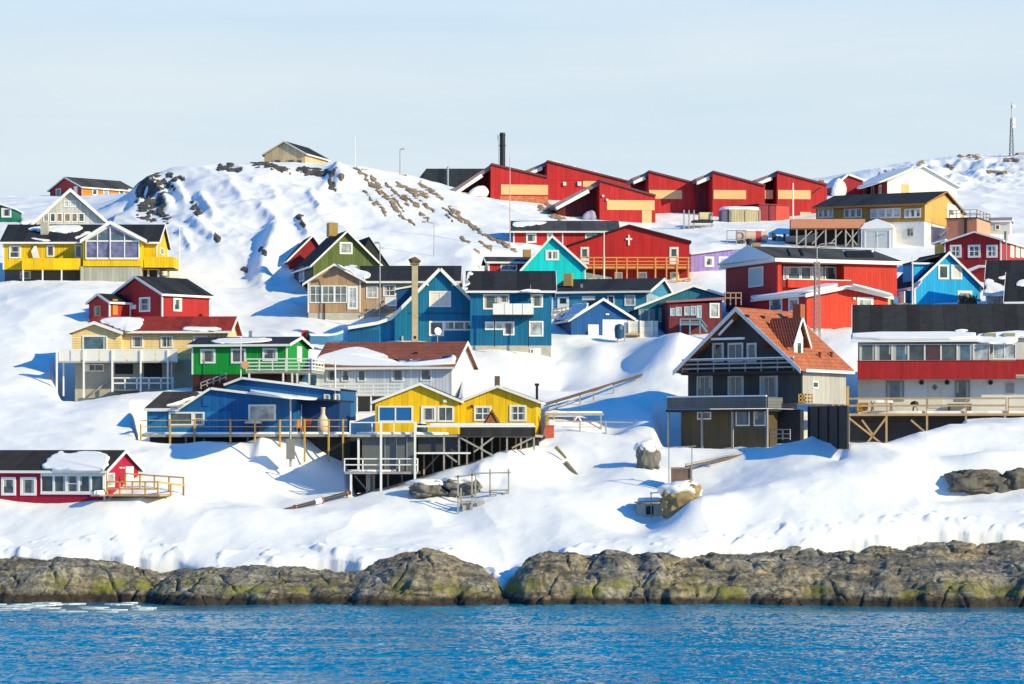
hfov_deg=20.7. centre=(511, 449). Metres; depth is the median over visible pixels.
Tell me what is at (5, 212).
window
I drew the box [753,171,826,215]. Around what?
red hall
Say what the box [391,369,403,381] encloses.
window
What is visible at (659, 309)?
window
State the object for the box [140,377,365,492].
blue house
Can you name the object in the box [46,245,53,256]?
window
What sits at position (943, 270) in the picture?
window
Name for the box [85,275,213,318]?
red house
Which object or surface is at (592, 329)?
door
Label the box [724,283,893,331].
red annex
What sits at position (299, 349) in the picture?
door
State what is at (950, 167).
ridge rock
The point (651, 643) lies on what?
sea
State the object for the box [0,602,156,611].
brash ice
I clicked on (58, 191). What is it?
window
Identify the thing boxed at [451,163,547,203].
red hall
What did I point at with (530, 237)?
window
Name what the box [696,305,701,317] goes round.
window
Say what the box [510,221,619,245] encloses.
red house
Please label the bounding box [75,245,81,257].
window
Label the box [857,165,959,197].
white house
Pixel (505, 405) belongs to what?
yellow cabin
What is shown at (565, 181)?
red hall
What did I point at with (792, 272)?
window
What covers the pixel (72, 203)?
window
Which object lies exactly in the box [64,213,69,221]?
window
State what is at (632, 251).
red hall
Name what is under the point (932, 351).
window
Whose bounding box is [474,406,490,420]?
window
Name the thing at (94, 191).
window
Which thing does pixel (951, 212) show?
window
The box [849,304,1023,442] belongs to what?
terrace house
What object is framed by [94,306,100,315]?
window
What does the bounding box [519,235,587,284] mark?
turquoise house
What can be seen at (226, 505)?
snow slope
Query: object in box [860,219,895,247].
tent garage
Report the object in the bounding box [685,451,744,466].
timber walkway
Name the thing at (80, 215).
window
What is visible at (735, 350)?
window
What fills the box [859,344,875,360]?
window
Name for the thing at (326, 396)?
window
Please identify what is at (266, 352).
window
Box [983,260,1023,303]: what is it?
black roof house
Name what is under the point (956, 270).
window
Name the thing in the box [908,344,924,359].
window
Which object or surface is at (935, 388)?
door
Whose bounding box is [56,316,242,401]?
cream house
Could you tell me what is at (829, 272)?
window
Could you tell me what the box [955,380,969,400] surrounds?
window
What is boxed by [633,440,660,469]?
boulder
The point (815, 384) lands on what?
window
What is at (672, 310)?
window
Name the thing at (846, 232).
terrace
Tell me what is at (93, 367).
window
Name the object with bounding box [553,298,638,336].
blue garage
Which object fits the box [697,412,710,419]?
window
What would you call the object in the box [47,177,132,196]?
orange house
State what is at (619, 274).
window
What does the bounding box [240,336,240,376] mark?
pole
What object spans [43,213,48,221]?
window
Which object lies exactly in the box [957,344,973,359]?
window
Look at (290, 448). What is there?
street lamp
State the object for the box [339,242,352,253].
window
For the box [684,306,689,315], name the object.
window
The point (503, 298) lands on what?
window
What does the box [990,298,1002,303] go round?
window
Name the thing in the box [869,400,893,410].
picnic table
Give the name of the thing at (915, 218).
ochre house
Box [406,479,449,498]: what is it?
boulder
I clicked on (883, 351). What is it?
window
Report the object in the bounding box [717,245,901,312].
red house
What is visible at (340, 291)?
window
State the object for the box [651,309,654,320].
window
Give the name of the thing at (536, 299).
window
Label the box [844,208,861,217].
window
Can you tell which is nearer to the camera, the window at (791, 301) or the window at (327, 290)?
the window at (791, 301)
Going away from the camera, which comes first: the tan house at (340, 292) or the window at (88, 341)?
the window at (88, 341)
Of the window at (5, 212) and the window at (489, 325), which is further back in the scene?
the window at (5, 212)
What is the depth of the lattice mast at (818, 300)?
257.98 m
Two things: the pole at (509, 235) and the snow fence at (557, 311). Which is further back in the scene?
the pole at (509, 235)
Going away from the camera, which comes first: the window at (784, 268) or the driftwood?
the driftwood
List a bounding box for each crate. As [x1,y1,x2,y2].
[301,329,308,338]
[856,403,867,411]
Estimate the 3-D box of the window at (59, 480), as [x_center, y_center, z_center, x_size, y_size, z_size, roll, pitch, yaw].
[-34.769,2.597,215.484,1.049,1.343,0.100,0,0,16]
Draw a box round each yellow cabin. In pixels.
[370,383,463,433]
[459,376,545,440]
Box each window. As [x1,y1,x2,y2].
[1,208,10,217]
[1,477,15,495]
[9,245,20,258]
[20,271,30,278]
[20,477,35,495]
[41,475,53,491]
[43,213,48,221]
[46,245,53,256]
[50,213,54,221]
[54,475,65,491]
[56,188,60,195]
[56,213,61,221]
[63,200,68,206]
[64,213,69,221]
[66,475,78,491]
[69,200,75,206]
[71,213,76,221]
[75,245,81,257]
[78,213,83,221]
[79,475,90,491]
[82,335,106,348]
[85,225,139,258]
[86,364,103,371]
[91,475,103,491]
[92,189,97,194]
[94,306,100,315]
[106,473,114,486]
[131,336,142,347]
[139,297,149,311]
[160,336,172,347]
[169,412,192,425]
[173,298,181,311]
[193,336,207,340]
[193,412,203,425]
[200,349,214,363]
[231,348,245,363]
[248,404,275,419]
[262,348,276,360]
[299,266,303,282]
[309,285,321,302]
[322,285,333,302]
[324,394,329,398]
[326,370,336,381]
[334,285,346,302]
[334,394,339,399]
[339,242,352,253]
[341,370,349,381]
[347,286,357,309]
[357,370,365,381]
[366,286,377,298]
[378,406,412,421]
[383,284,395,296]
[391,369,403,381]
[420,369,431,380]
[421,406,435,421]
[429,291,450,306]
[429,321,443,335]
[437,406,453,421]
[444,321,469,329]
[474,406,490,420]
[483,294,498,309]
[485,321,493,329]
[495,321,502,329]
[498,294,508,303]
[500,264,516,270]
[503,321,514,335]
[509,405,525,421]
[526,233,536,242]
[529,321,543,336]
[531,294,542,307]
[545,250,558,259]
[585,233,596,238]
[607,295,613,303]
[614,272,622,278]
[624,295,634,305]
[638,272,646,277]
[638,309,642,320]
[643,309,646,320]
[647,309,650,320]
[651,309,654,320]
[658,308,661,321]
[670,272,678,278]
[670,308,674,315]
[675,307,681,315]
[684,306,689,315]
[690,306,695,314]
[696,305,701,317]
[697,376,712,395]
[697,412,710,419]
[704,256,713,266]
[709,303,719,317]
[712,343,723,361]
[718,256,727,266]
[728,343,742,361]
[728,376,743,395]
[736,412,749,425]
[747,343,756,361]
[748,266,762,287]
[754,412,765,425]
[760,376,777,396]
[769,299,781,310]
[783,266,786,279]
[787,266,799,278]
[788,297,798,311]
[800,266,810,278]
[811,266,822,278]
[812,381,818,387]
[818,208,832,217]
[824,266,835,279]
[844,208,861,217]
[857,297,872,304]
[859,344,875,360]
[870,208,900,218]
[876,344,891,360]
[878,185,881,193]
[886,381,903,400]
[892,344,907,359]
[898,291,904,303]
[904,208,920,217]
[906,228,913,236]
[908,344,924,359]
[925,344,940,359]
[938,264,948,278]
[941,344,956,359]
[948,209,953,216]
[950,245,960,257]
[951,264,961,278]
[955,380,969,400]
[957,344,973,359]
[968,245,979,257]
[974,344,989,359]
[986,245,996,257]
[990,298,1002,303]
[993,344,1015,358]
[995,224,999,229]
[1010,245,1013,257]
[1015,245,1019,257]
[1020,246,1023,257]
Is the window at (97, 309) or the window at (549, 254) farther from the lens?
the window at (549, 254)
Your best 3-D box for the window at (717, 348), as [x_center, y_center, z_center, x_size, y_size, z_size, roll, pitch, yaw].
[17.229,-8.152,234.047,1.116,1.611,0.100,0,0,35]
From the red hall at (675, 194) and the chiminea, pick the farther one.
the red hall at (675, 194)
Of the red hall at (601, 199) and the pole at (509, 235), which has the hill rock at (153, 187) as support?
the pole at (509, 235)
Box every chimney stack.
[408,257,420,341]
[499,133,505,165]
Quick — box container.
[719,206,759,221]
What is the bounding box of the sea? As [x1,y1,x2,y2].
[0,602,1023,683]
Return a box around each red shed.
[481,250,530,270]
[741,203,790,220]
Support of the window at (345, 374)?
in the white house at (369, 372)
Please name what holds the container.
on the snow slope
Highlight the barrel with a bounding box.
[417,422,427,431]
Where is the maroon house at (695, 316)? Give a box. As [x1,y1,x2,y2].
[658,297,723,334]
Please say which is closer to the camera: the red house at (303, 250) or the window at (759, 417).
the window at (759, 417)
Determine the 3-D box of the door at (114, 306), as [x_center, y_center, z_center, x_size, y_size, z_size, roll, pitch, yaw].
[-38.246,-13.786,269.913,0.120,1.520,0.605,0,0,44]
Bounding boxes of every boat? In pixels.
[306,330,342,343]
[772,233,784,241]
[783,232,817,243]
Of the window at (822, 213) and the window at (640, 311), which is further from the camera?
the window at (822, 213)
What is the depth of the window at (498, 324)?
261.93 m
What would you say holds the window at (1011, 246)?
in the red house at (972, 252)
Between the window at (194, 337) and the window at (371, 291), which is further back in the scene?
the window at (371, 291)
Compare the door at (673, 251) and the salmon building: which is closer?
the door at (673, 251)
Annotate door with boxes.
[112,299,117,314]
[125,466,133,482]
[297,346,301,361]
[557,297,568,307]
[580,247,588,263]
[588,324,598,334]
[602,319,632,336]
[669,247,678,263]
[901,184,908,192]
[928,381,942,407]
[957,290,971,301]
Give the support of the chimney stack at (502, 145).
on the snow slope
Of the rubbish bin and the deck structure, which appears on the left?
the deck structure
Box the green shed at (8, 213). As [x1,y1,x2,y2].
[0,203,23,221]
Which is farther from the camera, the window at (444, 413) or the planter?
the planter
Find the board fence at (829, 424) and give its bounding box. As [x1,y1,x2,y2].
[808,406,848,448]
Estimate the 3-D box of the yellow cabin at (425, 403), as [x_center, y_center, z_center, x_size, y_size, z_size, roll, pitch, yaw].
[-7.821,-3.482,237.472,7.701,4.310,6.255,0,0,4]
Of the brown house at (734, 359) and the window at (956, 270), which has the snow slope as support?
the brown house at (734, 359)
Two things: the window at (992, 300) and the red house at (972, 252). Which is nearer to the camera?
the window at (992, 300)
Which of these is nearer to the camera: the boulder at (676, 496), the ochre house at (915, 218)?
the boulder at (676, 496)
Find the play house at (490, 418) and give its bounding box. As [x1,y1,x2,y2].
[483,410,499,422]
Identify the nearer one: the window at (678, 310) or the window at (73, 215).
the window at (678, 310)
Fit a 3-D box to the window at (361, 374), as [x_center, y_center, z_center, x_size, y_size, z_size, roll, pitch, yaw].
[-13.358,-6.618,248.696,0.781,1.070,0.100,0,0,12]
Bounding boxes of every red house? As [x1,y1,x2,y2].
[0,450,183,502]
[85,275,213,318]
[284,235,319,269]
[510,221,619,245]
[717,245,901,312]
[931,231,1023,281]
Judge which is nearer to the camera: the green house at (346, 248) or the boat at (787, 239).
the green house at (346, 248)
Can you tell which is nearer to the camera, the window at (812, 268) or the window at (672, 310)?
the window at (672, 310)
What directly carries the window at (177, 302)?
in the red house at (134, 295)
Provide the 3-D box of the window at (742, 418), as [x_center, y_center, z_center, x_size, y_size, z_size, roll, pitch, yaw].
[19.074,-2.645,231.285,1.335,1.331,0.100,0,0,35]
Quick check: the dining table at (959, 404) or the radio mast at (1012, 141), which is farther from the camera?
the radio mast at (1012, 141)
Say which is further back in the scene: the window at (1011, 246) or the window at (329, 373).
the window at (1011, 246)
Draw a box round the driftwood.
[555,446,577,474]
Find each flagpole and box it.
[179,226,179,277]
[334,362,335,399]
[603,232,604,278]
[792,183,793,218]
[912,256,912,303]
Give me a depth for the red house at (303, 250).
301.31 m
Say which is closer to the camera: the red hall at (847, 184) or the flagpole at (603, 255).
the flagpole at (603, 255)
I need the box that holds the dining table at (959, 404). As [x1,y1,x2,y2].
[947,404,971,410]
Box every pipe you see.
[284,490,350,508]
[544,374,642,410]
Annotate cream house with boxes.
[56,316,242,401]
[262,141,330,163]
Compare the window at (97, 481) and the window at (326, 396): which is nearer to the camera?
the window at (97, 481)
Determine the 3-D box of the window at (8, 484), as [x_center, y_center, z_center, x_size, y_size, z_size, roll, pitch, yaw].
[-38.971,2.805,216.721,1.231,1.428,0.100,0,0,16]
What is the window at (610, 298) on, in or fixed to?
in the teal house at (625, 294)
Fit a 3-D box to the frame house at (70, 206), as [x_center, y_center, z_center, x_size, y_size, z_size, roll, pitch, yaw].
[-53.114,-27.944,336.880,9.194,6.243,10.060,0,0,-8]
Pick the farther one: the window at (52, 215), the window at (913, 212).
the window at (52, 215)
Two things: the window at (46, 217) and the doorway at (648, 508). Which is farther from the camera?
the window at (46, 217)
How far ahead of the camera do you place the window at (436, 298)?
264.44 m
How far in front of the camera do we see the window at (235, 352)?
245.82 m
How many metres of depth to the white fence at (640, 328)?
271.00 m
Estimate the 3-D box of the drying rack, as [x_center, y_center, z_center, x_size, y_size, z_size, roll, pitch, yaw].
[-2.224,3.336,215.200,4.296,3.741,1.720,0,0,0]
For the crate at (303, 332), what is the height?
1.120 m
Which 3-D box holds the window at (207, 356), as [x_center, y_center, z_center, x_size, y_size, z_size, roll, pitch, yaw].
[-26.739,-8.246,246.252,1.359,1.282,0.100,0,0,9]
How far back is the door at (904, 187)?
362.54 m
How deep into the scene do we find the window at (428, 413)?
234.68 m
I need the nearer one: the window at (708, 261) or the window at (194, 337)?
the window at (194, 337)
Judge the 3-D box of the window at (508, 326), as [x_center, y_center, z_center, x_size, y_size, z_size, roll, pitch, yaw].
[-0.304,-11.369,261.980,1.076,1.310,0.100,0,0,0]
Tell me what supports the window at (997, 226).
in the white hut
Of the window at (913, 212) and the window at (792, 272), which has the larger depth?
the window at (913, 212)
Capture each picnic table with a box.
[245,421,262,431]
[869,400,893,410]
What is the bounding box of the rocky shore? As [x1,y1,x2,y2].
[0,540,1023,607]
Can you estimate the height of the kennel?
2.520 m
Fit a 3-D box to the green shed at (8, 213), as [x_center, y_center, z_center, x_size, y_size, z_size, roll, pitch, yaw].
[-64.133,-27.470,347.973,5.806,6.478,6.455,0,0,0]
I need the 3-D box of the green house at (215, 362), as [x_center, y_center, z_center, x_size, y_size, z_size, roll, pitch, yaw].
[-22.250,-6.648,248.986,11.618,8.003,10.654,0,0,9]
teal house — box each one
[552,273,672,314]
[627,284,723,329]
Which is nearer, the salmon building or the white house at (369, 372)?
the white house at (369, 372)
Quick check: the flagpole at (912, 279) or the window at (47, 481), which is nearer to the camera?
the window at (47, 481)
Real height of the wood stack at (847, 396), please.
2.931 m
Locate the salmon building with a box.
[937,209,990,239]
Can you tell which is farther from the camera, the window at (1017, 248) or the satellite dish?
the window at (1017, 248)
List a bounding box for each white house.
[313,341,479,411]
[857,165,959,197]
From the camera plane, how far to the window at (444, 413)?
234.56 m
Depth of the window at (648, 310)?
273.83 m
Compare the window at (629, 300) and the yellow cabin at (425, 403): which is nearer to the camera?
the yellow cabin at (425, 403)
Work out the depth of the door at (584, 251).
300.96 m
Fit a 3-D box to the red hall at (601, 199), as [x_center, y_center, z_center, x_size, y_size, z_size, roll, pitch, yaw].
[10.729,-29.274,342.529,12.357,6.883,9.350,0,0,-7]
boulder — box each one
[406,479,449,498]
[441,475,482,496]
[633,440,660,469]
[657,478,701,519]
[943,469,1006,494]
[997,467,1023,492]
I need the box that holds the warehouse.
[419,166,482,187]
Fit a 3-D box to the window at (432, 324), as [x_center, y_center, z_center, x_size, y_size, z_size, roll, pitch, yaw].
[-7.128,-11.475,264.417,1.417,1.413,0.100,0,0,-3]
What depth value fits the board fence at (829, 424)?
221.55 m
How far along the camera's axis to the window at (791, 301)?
265.34 m
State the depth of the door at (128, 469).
218.80 m
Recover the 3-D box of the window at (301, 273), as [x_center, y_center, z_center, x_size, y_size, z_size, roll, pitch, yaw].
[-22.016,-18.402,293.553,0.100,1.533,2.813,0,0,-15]
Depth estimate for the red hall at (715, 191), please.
347.39 m
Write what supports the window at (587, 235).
in the red house at (564, 233)
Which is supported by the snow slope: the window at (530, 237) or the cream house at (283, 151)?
the cream house at (283, 151)
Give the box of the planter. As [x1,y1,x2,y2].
[958,294,976,303]
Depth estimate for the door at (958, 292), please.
280.94 m
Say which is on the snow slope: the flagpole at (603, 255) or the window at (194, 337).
the flagpole at (603, 255)
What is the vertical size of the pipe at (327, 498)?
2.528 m
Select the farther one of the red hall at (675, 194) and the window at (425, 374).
the red hall at (675, 194)
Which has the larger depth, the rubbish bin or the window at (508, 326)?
the window at (508, 326)
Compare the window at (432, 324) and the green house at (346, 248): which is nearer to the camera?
the window at (432, 324)
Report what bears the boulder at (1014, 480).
on the snow slope
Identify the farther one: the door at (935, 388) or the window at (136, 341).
the window at (136, 341)
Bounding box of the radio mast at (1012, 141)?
[1009,102,1023,155]
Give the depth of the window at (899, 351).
239.77 m
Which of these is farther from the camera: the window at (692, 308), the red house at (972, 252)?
the red house at (972, 252)
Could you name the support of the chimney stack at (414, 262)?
on the snow slope
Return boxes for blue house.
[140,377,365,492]
[348,268,469,341]
[465,271,556,356]
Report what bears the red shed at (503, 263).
on the snow slope
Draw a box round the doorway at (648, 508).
[646,506,653,514]
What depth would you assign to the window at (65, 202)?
332.49 m
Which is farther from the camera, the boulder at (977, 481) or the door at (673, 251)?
the door at (673, 251)
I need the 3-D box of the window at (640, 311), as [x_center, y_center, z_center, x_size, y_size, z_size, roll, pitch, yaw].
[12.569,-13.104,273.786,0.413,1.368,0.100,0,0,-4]
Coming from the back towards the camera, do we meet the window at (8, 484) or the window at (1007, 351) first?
the window at (1007, 351)
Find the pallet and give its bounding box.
[798,394,812,402]
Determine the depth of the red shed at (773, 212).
343.18 m
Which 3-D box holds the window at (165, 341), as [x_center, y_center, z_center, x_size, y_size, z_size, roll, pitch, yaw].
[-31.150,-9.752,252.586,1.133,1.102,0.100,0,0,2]
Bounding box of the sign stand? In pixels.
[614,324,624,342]
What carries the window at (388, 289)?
in the tan house at (340, 292)
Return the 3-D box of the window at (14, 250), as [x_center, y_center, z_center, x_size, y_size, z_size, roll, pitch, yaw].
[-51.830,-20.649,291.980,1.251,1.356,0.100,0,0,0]
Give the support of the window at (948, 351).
in the terrace house at (933, 360)
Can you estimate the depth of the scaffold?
332.16 m
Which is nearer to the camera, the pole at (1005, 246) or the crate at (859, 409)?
the crate at (859, 409)
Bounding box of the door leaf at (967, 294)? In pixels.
[960,293,969,300]
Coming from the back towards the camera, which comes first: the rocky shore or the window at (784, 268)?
the window at (784, 268)
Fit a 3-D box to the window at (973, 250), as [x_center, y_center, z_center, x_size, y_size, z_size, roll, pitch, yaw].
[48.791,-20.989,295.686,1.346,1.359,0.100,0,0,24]
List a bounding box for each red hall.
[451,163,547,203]
[525,160,630,199]
[547,179,655,222]
[565,224,691,282]
[626,170,697,213]
[692,170,772,216]
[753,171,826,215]
[827,174,863,195]
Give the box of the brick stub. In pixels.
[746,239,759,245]
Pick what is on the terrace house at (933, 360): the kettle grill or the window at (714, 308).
the kettle grill
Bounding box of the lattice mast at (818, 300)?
[813,243,834,337]
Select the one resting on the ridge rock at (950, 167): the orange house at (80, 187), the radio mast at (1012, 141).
the radio mast at (1012, 141)
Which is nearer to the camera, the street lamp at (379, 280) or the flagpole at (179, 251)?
the street lamp at (379, 280)
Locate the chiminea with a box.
[317,407,327,431]
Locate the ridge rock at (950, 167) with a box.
[879,154,1019,174]
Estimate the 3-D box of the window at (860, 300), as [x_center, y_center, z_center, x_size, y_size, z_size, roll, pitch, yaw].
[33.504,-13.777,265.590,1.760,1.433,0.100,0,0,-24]
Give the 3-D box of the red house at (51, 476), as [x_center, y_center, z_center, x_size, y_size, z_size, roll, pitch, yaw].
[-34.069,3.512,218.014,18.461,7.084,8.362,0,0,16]
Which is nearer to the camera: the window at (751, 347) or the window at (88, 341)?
the window at (751, 347)
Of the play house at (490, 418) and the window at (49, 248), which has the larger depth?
the window at (49, 248)
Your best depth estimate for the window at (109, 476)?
215.46 m
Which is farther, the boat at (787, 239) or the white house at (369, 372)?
the boat at (787, 239)
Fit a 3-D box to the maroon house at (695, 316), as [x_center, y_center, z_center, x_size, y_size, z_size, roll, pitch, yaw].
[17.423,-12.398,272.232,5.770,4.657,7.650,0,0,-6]
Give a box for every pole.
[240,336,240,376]
[509,222,510,247]
[1005,234,1006,259]
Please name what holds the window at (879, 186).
in the white house at (923, 178)
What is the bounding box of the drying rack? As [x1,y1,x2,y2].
[455,469,510,513]
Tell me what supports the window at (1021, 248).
in the red house at (972, 252)
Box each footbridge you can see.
[544,411,603,429]
[555,420,632,433]
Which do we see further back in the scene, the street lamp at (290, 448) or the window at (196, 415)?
the window at (196, 415)
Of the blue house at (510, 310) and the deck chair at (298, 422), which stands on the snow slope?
the blue house at (510, 310)
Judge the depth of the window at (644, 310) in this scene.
273.76 m
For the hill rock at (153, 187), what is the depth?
341.18 m
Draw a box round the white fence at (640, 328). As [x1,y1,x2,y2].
[625,320,657,336]
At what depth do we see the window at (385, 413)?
234.85 m
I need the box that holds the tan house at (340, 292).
[302,264,462,319]
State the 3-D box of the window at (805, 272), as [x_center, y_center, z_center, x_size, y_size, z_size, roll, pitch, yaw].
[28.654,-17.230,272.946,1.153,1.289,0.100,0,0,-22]
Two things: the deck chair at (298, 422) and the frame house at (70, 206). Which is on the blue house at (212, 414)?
the deck chair at (298, 422)
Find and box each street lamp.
[286,395,297,466]
[374,242,380,320]
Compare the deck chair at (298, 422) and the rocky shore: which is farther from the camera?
the deck chair at (298, 422)
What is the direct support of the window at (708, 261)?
in the purple house at (705, 261)
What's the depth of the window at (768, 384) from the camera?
231.21 m
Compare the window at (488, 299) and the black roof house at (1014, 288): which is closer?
the window at (488, 299)
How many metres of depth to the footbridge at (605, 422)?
232.69 m
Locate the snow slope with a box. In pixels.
[0,153,1023,590]
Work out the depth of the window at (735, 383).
233.02 m
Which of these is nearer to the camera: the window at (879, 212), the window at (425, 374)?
the window at (425, 374)
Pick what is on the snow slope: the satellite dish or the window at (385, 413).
the satellite dish
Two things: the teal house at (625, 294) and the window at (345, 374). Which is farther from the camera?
the teal house at (625, 294)
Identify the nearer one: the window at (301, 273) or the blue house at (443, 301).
the blue house at (443, 301)
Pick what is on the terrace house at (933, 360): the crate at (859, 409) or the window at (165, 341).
the crate at (859, 409)
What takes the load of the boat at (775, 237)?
on the snow slope
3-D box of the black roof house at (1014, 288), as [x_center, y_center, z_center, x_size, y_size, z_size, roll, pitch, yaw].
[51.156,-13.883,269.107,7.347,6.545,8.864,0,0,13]
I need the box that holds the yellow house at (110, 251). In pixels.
[0,221,178,281]
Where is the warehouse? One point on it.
(454, 178)
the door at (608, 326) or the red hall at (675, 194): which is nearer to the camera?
the door at (608, 326)
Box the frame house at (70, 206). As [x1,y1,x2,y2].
[31,188,107,223]
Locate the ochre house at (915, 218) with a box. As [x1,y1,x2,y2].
[812,191,966,246]
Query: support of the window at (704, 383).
in the brown house at (734, 359)
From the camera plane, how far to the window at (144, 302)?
269.85 m
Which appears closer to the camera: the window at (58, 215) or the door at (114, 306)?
the door at (114, 306)
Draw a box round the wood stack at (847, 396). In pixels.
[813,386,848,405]
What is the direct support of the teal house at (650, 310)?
on the snow slope
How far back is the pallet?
229.45 m
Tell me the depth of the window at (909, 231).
315.33 m
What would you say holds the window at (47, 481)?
in the red house at (51, 476)
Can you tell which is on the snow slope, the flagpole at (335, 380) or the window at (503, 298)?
the flagpole at (335, 380)
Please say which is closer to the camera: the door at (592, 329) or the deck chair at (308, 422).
the deck chair at (308, 422)
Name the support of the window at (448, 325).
in the blue house at (443, 301)
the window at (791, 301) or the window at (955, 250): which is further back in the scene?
the window at (955, 250)
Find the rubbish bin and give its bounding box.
[544,425,554,438]
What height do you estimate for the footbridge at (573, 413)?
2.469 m
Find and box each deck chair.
[296,419,302,431]
[301,419,311,431]
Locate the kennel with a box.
[634,492,661,517]
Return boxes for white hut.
[988,217,1013,234]
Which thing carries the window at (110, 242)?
in the yellow house at (110, 251)
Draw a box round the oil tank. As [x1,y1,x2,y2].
[726,229,767,244]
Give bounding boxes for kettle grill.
[910,401,918,410]
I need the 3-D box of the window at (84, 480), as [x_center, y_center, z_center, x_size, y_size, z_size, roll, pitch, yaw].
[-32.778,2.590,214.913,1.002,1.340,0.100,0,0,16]
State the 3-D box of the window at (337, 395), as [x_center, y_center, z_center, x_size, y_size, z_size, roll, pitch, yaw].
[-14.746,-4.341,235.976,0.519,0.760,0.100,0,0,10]
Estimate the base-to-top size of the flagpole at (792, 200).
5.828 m
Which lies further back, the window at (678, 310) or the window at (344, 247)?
the window at (344, 247)
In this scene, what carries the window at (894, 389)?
in the terrace house at (933, 360)
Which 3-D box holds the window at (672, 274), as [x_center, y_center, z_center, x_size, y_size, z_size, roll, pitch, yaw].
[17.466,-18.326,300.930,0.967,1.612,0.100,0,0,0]
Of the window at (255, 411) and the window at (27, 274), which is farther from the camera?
the window at (27, 274)
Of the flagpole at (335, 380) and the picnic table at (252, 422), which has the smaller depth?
the picnic table at (252, 422)
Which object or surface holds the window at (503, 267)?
in the red shed at (503, 263)
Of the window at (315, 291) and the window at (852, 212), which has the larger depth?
the window at (852, 212)
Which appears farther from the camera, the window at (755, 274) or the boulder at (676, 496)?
the window at (755, 274)
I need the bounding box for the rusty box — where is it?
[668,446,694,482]
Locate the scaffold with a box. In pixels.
[683,210,713,228]
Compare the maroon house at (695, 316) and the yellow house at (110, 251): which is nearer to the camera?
the maroon house at (695, 316)
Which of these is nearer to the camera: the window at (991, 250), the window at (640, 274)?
the window at (991, 250)
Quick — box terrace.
[789,219,864,247]
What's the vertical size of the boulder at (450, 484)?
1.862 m
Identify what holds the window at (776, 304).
in the red annex
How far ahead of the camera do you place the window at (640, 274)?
300.96 m
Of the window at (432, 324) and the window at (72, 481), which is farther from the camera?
the window at (432, 324)
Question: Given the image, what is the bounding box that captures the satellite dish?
[435,327,441,341]
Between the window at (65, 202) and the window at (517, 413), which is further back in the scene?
the window at (65, 202)
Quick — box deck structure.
[344,422,543,496]
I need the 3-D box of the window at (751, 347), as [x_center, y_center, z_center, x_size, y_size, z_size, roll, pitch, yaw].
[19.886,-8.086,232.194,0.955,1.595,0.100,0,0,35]
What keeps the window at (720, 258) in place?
in the purple house at (705, 261)
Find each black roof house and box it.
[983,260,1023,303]
[1003,272,1023,303]
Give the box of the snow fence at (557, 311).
[552,307,568,318]
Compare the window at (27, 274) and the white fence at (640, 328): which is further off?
the window at (27, 274)
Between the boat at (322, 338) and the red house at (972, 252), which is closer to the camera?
the boat at (322, 338)
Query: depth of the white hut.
321.77 m
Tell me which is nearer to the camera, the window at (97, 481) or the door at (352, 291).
the window at (97, 481)
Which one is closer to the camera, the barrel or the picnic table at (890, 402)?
the barrel
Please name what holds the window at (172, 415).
in the blue house at (212, 414)
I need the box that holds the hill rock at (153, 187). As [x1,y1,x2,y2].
[133,161,565,272]
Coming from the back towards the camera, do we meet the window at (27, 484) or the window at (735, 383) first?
the window at (735, 383)
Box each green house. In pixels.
[187,331,323,390]
[290,223,388,291]
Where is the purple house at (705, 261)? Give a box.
[689,248,739,271]
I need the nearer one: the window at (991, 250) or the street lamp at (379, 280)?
the street lamp at (379, 280)
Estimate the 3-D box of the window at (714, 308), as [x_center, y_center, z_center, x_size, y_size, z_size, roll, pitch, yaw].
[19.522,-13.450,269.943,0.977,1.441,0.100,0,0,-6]
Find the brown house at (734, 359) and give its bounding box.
[666,304,854,448]
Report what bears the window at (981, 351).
in the terrace house at (933, 360)

